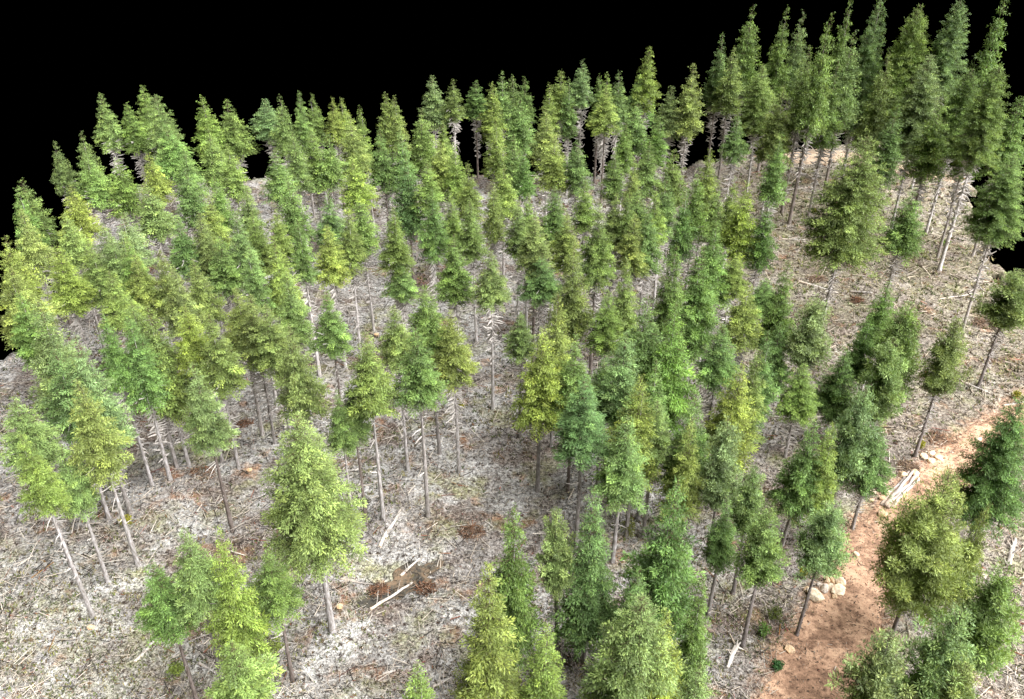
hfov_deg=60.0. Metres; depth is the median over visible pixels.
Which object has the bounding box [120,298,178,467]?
fir tree
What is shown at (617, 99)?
fir tree
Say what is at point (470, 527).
brush pile
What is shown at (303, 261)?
fir tree
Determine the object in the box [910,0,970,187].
fir tree
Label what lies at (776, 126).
fir tree
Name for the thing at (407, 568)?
fallen log
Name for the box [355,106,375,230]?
fir tree
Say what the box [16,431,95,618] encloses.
fir tree
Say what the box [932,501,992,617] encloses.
fir tree
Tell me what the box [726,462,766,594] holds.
pine tree
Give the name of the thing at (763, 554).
pine tree
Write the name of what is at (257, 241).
fir tree
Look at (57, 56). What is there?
sky
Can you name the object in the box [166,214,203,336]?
fir tree
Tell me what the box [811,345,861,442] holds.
fir tree
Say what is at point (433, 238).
fir tree
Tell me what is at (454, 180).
fir tree
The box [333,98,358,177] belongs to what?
fir tree
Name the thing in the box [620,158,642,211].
fir tree
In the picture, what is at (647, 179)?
fir tree
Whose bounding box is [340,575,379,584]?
fallen log
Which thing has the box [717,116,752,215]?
fir tree
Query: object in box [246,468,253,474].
tree stump
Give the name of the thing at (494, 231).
fir tree
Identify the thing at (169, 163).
fir tree
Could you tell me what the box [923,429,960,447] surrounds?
brush pile
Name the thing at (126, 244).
fir tree
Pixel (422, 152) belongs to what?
fir tree
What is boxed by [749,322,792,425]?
fir tree
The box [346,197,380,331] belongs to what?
fir tree
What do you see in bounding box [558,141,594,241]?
fir tree
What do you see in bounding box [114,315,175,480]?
fir tree
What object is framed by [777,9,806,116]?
fir tree
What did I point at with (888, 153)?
fir tree
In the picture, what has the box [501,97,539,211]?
fir tree
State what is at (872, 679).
pine tree
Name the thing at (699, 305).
fir tree
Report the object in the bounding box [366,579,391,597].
brush pile
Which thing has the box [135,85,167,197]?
fir tree
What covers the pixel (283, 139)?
fir tree
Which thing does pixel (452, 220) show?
fir tree
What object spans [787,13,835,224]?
fir tree
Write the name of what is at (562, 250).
fir tree
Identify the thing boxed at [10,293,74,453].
fir tree
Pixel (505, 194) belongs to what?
fir tree
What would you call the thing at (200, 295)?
fir tree
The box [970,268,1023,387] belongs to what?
pine tree
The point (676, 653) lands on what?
fir tree
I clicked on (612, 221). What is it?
fir tree
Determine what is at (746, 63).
fir tree
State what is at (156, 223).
fir tree
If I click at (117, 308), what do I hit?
fir tree
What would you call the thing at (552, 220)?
fir tree
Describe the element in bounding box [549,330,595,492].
fir tree
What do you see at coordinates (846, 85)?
fir tree
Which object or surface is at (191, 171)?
fir tree
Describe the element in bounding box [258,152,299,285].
fir tree
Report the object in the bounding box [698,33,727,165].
fir tree
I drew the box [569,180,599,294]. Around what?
fir tree
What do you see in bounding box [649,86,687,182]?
fir tree
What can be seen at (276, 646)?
shrub
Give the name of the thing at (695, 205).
fir tree
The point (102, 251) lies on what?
fir tree
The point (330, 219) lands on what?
fir tree
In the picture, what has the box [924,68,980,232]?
fir tree
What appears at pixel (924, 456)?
boulder
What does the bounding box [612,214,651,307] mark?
fir tree
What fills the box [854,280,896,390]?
fir tree
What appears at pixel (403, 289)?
fir tree
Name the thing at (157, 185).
fir tree
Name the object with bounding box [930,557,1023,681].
pine tree
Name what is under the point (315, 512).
fir tree
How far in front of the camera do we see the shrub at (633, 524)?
68.34 m
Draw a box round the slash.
[0,145,1023,698]
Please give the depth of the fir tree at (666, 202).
89.75 m
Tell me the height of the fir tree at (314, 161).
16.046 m
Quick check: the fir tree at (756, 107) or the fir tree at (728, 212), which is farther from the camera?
the fir tree at (756, 107)
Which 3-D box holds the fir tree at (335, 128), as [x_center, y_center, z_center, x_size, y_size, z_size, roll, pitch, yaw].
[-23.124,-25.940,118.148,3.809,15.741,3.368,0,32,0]
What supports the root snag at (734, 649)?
on the ground at (400, 551)
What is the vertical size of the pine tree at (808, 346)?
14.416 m
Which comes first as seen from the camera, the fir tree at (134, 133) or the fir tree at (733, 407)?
the fir tree at (733, 407)
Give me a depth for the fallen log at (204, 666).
59.35 m
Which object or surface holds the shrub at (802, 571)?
on the ground at (400, 551)
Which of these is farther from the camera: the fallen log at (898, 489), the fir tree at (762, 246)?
the fir tree at (762, 246)
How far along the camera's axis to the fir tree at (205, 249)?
82.32 m
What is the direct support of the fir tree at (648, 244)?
on the ground at (400, 551)
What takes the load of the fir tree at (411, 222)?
on the ground at (400, 551)
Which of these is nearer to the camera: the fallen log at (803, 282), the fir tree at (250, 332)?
the fir tree at (250, 332)
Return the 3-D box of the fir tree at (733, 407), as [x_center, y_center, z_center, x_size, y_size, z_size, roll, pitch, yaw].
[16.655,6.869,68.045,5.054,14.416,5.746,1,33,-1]
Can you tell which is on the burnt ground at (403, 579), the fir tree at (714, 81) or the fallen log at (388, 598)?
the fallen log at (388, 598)
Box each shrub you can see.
[118,514,132,526]
[166,661,184,676]
[265,634,283,656]
[619,517,635,537]
[758,620,771,638]
[767,605,782,622]
[771,658,784,672]
[798,566,807,578]
[920,437,925,448]
[1011,389,1021,398]
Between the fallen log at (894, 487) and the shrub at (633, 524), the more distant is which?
the fallen log at (894, 487)
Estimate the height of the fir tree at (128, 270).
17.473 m
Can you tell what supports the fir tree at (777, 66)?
on the ground at (400, 551)
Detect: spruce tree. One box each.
[449,561,527,698]
[517,622,567,698]
[547,485,621,663]
[550,374,612,549]
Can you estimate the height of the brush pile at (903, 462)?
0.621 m
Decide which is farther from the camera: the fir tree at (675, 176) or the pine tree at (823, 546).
the fir tree at (675, 176)
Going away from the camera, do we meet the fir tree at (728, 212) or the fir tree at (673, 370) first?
the fir tree at (673, 370)
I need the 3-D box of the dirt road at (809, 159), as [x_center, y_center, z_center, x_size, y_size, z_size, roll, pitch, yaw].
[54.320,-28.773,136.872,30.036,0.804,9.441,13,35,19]
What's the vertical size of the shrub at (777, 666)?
1.084 m
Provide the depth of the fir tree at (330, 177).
103.34 m
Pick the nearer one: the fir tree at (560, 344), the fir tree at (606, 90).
the fir tree at (560, 344)
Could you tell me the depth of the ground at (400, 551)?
72.27 m
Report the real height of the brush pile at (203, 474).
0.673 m
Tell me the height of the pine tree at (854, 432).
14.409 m
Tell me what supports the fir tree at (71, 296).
on the ground at (400, 551)
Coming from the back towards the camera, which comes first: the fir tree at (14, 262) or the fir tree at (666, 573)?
the fir tree at (14, 262)
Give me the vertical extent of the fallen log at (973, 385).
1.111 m
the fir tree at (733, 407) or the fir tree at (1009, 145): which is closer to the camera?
the fir tree at (733, 407)
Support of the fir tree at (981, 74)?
on the ground at (400, 551)
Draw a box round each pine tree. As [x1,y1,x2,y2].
[533,506,576,661]
[694,414,744,546]
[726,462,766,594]
[728,504,790,648]
[782,292,833,428]
[792,498,857,635]
[816,381,880,508]
[824,627,918,698]
[845,336,910,442]
[860,300,927,424]
[868,463,981,636]
[889,601,981,698]
[913,316,975,456]
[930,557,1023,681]
[935,652,982,698]
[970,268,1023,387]
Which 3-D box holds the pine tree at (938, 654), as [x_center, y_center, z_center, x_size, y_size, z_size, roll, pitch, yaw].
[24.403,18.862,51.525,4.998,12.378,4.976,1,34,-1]
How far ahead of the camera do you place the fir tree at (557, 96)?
123.44 m
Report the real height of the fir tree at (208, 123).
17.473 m
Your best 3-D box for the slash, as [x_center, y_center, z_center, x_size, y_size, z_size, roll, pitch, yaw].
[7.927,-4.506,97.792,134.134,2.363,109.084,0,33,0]
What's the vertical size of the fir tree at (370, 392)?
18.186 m
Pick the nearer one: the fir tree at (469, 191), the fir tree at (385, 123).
the fir tree at (469, 191)
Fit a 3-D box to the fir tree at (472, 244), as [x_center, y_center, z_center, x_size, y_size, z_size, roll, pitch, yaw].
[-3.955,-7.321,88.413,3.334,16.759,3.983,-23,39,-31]
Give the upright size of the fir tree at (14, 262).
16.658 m
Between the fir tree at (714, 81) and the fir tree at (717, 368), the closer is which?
the fir tree at (717, 368)
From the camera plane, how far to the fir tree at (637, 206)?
88.39 m
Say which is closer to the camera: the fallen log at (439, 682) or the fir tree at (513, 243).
the fallen log at (439, 682)
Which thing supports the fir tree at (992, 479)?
on the ground at (400, 551)
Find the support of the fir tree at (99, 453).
on the ground at (400, 551)
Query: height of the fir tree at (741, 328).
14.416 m
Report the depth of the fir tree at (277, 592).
53.53 m
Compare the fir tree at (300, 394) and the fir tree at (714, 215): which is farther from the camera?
the fir tree at (714, 215)
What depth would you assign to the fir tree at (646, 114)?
125.28 m
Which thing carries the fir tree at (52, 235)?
on the ground at (400, 551)
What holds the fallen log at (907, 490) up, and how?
on the ground at (400, 551)
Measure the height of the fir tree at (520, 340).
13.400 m
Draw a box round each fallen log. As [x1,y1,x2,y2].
[134,636,153,662]
[198,660,215,673]
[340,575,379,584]
[369,582,412,610]
[378,506,404,547]
[382,662,394,674]
[400,558,421,575]
[432,670,451,687]
[798,278,837,292]
[849,290,871,292]
[880,471,909,505]
[883,470,914,506]
[886,475,916,508]
[890,477,919,507]
[961,380,989,392]
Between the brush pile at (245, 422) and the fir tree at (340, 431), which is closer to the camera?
the fir tree at (340, 431)
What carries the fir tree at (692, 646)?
on the ground at (400, 551)
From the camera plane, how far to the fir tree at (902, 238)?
92.25 m
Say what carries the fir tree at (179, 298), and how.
on the ground at (400, 551)
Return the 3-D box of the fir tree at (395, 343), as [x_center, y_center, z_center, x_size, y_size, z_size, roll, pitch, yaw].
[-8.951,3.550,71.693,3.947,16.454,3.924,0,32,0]
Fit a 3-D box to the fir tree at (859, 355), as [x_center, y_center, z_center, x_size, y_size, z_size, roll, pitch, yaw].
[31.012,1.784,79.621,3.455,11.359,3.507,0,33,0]
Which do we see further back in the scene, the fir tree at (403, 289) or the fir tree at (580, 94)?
the fir tree at (580, 94)
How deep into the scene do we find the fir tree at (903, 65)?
117.79 m
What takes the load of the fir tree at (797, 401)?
on the ground at (400, 551)
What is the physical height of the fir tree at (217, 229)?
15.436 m
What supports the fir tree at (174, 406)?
on the ground at (400, 551)
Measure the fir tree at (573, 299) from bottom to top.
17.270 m
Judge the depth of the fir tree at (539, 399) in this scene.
67.70 m
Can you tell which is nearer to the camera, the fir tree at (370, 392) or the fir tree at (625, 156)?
the fir tree at (370, 392)
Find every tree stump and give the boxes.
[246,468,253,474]
[335,603,344,611]
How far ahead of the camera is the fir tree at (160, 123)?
110.63 m
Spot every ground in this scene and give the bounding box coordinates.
[0,143,1023,698]
[357,559,443,608]
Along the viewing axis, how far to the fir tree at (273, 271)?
77.53 m
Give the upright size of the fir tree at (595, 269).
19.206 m
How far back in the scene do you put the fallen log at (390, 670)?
58.77 m
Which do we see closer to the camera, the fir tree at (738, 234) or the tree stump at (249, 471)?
the tree stump at (249, 471)
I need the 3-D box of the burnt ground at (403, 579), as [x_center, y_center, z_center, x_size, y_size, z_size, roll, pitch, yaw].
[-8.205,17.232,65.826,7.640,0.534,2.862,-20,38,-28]
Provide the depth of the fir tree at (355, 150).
106.61 m
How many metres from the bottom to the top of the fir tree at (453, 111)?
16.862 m
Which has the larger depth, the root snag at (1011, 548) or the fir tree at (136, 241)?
the fir tree at (136, 241)
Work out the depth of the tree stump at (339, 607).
63.41 m
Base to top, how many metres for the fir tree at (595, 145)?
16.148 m
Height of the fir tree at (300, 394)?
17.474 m
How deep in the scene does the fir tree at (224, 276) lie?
81.37 m
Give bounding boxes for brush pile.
[185,464,216,480]
[234,417,255,427]
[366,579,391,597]
[412,579,440,597]
[456,521,485,540]
[804,272,827,282]
[848,294,866,303]
[895,457,921,471]
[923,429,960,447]
[971,317,993,329]
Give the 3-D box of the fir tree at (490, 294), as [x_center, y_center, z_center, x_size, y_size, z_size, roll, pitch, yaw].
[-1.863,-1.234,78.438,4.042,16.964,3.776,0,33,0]
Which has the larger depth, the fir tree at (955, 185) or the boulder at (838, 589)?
the fir tree at (955, 185)
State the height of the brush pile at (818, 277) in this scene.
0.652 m
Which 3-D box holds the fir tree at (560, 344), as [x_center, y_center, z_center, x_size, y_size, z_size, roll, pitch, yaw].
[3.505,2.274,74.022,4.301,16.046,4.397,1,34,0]
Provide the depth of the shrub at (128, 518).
70.03 m
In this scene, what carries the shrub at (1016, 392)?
on the ground at (400, 551)
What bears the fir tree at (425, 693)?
on the ground at (400, 551)
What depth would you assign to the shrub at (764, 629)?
60.56 m
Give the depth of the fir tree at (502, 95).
121.81 m
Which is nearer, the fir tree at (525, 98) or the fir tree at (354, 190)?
the fir tree at (354, 190)
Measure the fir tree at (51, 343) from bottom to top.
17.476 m
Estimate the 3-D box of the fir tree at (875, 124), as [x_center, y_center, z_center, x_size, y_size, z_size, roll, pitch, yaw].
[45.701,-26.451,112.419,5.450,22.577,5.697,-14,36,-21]
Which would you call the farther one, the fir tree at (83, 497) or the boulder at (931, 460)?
the boulder at (931, 460)
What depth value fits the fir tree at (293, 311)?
73.22 m
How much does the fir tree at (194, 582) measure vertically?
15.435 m
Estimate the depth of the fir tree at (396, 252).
82.39 m
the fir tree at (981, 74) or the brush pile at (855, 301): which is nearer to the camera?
the brush pile at (855, 301)
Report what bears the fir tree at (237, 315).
on the ground at (400, 551)
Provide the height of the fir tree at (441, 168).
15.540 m
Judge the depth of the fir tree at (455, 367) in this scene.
69.40 m
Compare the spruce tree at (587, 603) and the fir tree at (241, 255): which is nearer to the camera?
the spruce tree at (587, 603)
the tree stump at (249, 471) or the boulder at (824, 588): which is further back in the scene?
the tree stump at (249, 471)
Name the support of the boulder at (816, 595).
on the ground at (400, 551)
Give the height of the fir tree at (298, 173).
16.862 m
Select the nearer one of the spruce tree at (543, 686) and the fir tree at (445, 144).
the spruce tree at (543, 686)
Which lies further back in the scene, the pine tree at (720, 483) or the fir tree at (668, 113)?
the fir tree at (668, 113)
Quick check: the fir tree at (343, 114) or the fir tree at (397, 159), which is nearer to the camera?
the fir tree at (397, 159)
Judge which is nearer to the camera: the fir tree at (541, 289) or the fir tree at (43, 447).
the fir tree at (43, 447)
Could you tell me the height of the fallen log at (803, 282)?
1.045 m
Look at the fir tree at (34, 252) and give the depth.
83.37 m
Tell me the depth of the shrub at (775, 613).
61.89 m
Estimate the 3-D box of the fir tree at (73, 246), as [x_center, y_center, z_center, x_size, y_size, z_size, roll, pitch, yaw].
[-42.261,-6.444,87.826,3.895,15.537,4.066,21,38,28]
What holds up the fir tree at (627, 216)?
on the ground at (400, 551)
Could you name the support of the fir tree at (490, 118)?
on the ground at (400, 551)
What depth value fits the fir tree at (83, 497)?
60.09 m
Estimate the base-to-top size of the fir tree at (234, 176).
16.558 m
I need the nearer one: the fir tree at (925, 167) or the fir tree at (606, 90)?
the fir tree at (925, 167)
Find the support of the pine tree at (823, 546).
on the ground at (400, 551)
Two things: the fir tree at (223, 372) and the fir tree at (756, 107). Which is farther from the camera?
the fir tree at (756, 107)
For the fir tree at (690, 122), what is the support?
on the ground at (400, 551)
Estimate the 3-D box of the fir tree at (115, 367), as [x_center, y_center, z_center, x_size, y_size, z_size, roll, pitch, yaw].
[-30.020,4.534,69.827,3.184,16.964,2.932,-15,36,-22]
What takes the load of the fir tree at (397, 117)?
on the ground at (400, 551)
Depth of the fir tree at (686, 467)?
62.66 m
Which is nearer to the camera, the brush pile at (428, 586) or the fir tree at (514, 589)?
the fir tree at (514, 589)
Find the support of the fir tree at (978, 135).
on the ground at (400, 551)
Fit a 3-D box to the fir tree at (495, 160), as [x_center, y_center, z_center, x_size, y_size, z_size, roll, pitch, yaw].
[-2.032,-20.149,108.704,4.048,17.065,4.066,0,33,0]
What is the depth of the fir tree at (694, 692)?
49.30 m
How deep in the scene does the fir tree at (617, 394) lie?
65.42 m
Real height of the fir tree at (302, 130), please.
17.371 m
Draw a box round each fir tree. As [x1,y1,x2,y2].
[0,235,49,308]
[0,267,64,371]
[0,396,73,567]
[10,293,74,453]
[12,191,61,331]
[14,178,71,323]
[15,209,61,339]
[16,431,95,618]
[22,297,96,415]
[37,349,111,520]
[45,246,101,381]
[49,142,81,211]
[52,441,110,583]
[56,186,110,269]
[56,211,105,347]
[65,332,139,514]
[66,377,140,566]
[75,153,118,243]
[76,131,112,232]
[77,234,119,340]
[81,246,122,348]
[92,93,126,178]
[93,223,121,270]
[96,270,148,411]
[97,314,154,486]
[101,158,144,231]
[103,231,128,307]
[114,212,164,278]
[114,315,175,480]
[119,228,146,328]
[120,101,150,194]
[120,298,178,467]
[121,238,159,339]
[124,253,166,337]
[132,184,185,275]
[132,559,204,698]
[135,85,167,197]
[136,304,208,466]
[140,152,182,287]
[143,94,191,217]
[150,250,191,372]
[152,125,202,238]
[162,265,207,341]
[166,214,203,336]
[171,147,210,242]
[171,524,227,680]
[173,305,224,462]
[174,168,208,293]
[179,362,240,532]
[184,258,228,400]
[187,313,252,469]
[190,212,226,338]
[191,95,230,199]
[198,193,233,318]
[199,129,230,210]
[201,524,274,675]
[202,638,285,698]
[206,173,239,305]
[206,234,246,375]
[218,143,254,225]
[219,99,262,204]
[221,286,264,435]
[225,211,264,301]
[231,186,269,243]
[232,293,276,443]
[240,245,278,405]
[243,547,307,682]
[244,212,274,324]
[246,98,281,171]
[247,301,298,446]
[257,409,370,634]
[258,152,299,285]
[261,208,296,342]
[263,238,306,322]
[268,94,304,208]
[273,272,314,429]
[273,323,332,444]
[277,176,315,319]
[282,132,314,253]
[287,219,322,376]
[293,91,318,217]
[299,129,325,227]
[306,95,328,201]
[306,290,355,459]
[311,193,346,323]
[311,225,357,368]
[312,134,351,229]
[323,99,346,208]
[326,389,359,527]
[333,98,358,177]
[336,116,374,181]
[336,158,381,280]
[336,208,367,357]
[340,385,373,520]
[344,332,402,520]
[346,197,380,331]
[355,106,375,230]
[367,127,399,231]
[375,92,402,210]
[375,305,420,470]
[376,206,416,325]
[379,263,419,332]
[383,150,427,280]
[384,95,412,213]
[389,131,420,248]
[391,325,448,517]
[402,659,438,698]
[406,158,448,283]
[407,285,448,454]
[408,108,437,183]
[413,188,450,312]
[418,75,452,148]
[427,309,481,473]
[428,140,452,258]
[431,234,476,395]
[433,120,458,217]
[440,144,465,248]
[441,79,468,164]
[442,193,462,327]
[453,198,488,342]
[454,163,486,273]
[463,80,487,178]
[468,249,512,409]
[476,81,508,188]
[479,118,509,242]
[480,177,509,315]
[482,502,545,671]
[488,164,523,289]
[492,71,514,156]
[496,135,525,235]
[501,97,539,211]
[502,199,529,327]
[502,311,536,437]
[505,76,519,152]
[508,325,566,492]
[509,148,538,282]
[512,76,538,154]
[515,257,565,358]
[516,192,539,329]
[516,210,554,362]
[526,109,564,224]
[529,293,575,447]
[533,135,567,211]
[537,82,561,197]
[538,185,572,328]
[540,71,572,155]
[545,242,597,361]
[547,211,584,294]
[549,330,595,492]
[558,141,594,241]
[559,76,578,194]
[566,60,597,159]
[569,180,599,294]
[575,592,689,698]
[577,200,617,376]
[582,289,626,372]
[584,87,619,203]
[587,74,603,182]
[587,413,652,563]
[590,72,615,191]
[590,354,615,484]
[591,330,641,504]
[596,153,626,266]
[597,374,666,538]
[602,257,640,355]
[602,565,653,655]
[603,191,625,307]
[605,123,638,215]
[609,71,630,166]
[610,476,707,651]
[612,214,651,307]
[612,296,664,395]
[613,192,640,295]
[615,100,650,188]
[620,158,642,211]
[623,76,655,168]
[623,185,647,300]
[626,141,662,215]
[630,46,661,177]
[630,358,671,519]
[635,204,664,329]
[636,301,703,467]
[639,399,678,538]
[640,115,672,208]
[641,190,667,328]
[643,608,686,698]
[644,244,693,352]
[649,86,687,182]
[650,174,681,319]
[652,149,687,269]
[652,390,710,526]
[653,417,705,536]
[662,185,699,288]
[667,63,706,187]
[673,575,713,695]
[675,167,714,303]
[675,660,721,698]
[677,247,720,393]
[683,220,731,361]
[687,149,719,268]
[693,325,743,430]
[695,361,761,473]
[697,179,724,247]
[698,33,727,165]
[700,497,738,616]
[707,47,744,178]
[714,281,764,395]
[716,177,739,264]
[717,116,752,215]
[717,181,766,321]
[717,254,749,345]
[725,5,762,132]
[731,64,777,192]
[734,348,767,476]
[742,195,779,296]
[742,328,781,470]
[747,278,775,352]
[749,260,797,360]
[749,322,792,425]
[753,85,794,218]
[755,132,790,236]
[756,4,791,172]
[763,417,824,546]
[773,363,823,457]
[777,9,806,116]
[780,45,814,213]
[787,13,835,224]
[796,133,895,330]
[800,421,839,538]
[806,60,844,216]
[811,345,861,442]
[814,0,852,177]
[823,30,863,187]
[837,0,886,175]
[837,314,874,403]
[842,415,896,529]
[849,52,895,176]
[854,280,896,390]
[861,103,905,255]
[862,4,933,158]
[870,187,926,301]
[880,54,949,228]
[900,92,950,216]
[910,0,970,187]
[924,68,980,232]
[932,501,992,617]
[935,107,985,258]
[936,64,1012,270]
[940,394,1023,544]
[952,152,1023,330]
[956,0,1010,168]
[971,97,1023,256]
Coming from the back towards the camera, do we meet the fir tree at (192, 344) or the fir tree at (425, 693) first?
the fir tree at (192, 344)
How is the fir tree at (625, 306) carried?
on the ground at (400, 551)
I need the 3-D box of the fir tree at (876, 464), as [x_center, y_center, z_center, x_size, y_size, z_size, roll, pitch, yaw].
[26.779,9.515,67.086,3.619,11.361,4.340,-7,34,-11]
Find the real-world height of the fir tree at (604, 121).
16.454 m
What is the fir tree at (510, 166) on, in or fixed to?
on the ground at (400, 551)
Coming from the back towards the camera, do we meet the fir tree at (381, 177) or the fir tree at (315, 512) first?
the fir tree at (381, 177)
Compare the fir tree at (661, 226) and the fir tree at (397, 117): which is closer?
the fir tree at (661, 226)
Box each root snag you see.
[726,634,743,668]
[1001,532,1018,568]
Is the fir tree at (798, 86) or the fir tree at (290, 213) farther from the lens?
the fir tree at (798, 86)
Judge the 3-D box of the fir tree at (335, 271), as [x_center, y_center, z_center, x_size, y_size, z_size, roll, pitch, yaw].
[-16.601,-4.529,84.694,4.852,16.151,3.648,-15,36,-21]
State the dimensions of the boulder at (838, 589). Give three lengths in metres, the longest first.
1.149 x 0.937 x 0.699 m
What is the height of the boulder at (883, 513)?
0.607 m
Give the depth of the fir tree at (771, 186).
101.01 m
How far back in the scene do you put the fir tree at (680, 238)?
92.02 m
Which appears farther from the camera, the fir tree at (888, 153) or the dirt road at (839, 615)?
the fir tree at (888, 153)
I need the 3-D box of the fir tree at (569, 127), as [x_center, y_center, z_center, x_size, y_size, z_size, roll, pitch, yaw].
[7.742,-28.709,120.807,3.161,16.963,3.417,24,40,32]
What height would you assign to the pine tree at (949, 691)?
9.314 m
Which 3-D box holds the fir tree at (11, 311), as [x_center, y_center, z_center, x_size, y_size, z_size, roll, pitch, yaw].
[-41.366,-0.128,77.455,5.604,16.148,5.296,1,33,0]
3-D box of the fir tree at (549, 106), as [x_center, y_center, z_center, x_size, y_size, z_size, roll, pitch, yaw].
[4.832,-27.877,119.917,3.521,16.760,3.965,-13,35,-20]
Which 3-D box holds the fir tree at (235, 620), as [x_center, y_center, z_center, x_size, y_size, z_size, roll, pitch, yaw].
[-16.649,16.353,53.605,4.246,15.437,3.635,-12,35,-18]
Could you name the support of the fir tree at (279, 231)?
on the ground at (400, 551)
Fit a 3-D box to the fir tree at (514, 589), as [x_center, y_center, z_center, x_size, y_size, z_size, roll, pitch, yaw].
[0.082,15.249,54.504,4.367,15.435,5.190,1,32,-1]
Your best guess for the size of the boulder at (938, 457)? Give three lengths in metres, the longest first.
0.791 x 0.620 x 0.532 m
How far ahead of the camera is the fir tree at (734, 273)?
84.56 m
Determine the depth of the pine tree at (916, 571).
55.77 m
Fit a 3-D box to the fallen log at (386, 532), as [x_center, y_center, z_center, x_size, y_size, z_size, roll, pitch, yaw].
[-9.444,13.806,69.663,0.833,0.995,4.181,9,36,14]
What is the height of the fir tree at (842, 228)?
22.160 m
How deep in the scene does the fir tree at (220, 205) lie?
92.72 m
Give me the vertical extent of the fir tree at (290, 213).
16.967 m
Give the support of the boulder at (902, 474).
on the ground at (400, 551)
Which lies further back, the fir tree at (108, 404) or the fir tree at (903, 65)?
the fir tree at (903, 65)
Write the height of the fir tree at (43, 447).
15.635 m
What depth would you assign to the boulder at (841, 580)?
64.86 m
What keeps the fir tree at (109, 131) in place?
on the ground at (400, 551)
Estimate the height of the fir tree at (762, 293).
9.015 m
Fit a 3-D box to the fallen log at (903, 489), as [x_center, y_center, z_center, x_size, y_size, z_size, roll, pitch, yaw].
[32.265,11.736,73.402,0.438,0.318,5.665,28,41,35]
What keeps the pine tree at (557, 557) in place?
on the ground at (400, 551)
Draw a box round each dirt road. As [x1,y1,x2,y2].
[758,398,1023,698]
[782,149,967,184]
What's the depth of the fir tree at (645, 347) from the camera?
70.55 m
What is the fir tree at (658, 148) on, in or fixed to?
on the ground at (400, 551)
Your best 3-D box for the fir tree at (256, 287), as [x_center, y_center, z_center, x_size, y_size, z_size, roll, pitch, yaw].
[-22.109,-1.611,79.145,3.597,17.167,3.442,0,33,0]
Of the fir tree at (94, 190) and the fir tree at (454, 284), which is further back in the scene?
the fir tree at (94, 190)
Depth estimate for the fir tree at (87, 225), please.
88.41 m
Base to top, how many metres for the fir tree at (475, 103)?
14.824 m
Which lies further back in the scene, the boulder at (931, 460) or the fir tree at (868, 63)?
the fir tree at (868, 63)
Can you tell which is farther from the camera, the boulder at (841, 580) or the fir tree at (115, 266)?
the fir tree at (115, 266)
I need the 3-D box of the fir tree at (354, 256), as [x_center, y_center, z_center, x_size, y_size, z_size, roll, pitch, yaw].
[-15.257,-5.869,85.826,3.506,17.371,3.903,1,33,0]
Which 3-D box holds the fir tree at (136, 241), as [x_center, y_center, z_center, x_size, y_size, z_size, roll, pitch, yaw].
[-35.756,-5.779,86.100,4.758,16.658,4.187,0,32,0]
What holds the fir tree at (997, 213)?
on the ground at (400, 551)
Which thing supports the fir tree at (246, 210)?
on the ground at (400, 551)
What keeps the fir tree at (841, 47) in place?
on the ground at (400, 551)
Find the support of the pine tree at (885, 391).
on the ground at (400, 551)
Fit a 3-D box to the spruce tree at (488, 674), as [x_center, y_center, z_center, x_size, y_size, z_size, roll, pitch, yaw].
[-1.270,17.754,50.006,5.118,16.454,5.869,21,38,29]
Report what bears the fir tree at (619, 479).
on the ground at (400, 551)
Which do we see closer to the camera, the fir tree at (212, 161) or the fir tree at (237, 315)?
the fir tree at (237, 315)
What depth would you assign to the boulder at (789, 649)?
59.88 m
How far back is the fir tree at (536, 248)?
82.25 m
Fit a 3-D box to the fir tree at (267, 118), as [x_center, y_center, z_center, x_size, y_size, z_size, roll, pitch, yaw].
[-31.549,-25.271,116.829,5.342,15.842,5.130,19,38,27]
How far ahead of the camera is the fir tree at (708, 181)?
97.99 m
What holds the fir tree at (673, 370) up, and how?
on the ground at (400, 551)
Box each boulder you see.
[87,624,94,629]
[784,644,794,653]
[807,587,823,601]
[820,584,828,593]
[831,583,844,595]
[834,576,845,585]
[878,509,887,516]
[898,471,907,477]
[911,469,919,476]
[920,453,927,459]
[927,451,934,455]
[927,458,934,463]
[934,455,942,460]
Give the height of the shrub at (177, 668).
0.967 m
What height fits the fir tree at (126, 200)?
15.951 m
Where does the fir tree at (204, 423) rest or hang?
on the ground at (400, 551)
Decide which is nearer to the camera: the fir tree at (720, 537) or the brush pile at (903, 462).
the fir tree at (720, 537)
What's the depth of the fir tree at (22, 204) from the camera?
88.12 m
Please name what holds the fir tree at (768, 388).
on the ground at (400, 551)
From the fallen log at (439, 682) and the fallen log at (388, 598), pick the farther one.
the fallen log at (388, 598)
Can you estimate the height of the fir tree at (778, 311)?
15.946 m
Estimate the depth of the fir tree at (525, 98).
121.46 m
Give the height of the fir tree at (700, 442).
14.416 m
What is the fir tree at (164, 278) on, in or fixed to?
on the ground at (400, 551)
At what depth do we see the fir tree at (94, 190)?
95.05 m
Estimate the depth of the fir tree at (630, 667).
47.49 m
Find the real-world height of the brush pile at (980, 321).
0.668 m
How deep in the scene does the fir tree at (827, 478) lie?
63.50 m
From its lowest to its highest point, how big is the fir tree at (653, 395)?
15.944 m
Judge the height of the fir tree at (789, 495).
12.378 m
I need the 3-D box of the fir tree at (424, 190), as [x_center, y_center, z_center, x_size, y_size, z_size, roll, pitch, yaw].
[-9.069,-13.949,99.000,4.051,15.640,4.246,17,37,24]
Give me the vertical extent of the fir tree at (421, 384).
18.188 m
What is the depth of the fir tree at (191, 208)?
96.12 m
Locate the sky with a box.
[0,0,1023,359]
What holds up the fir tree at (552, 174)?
on the ground at (400, 551)
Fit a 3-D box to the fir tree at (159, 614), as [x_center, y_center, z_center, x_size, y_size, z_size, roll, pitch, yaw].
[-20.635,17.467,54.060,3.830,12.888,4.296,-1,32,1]
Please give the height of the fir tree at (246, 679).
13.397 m

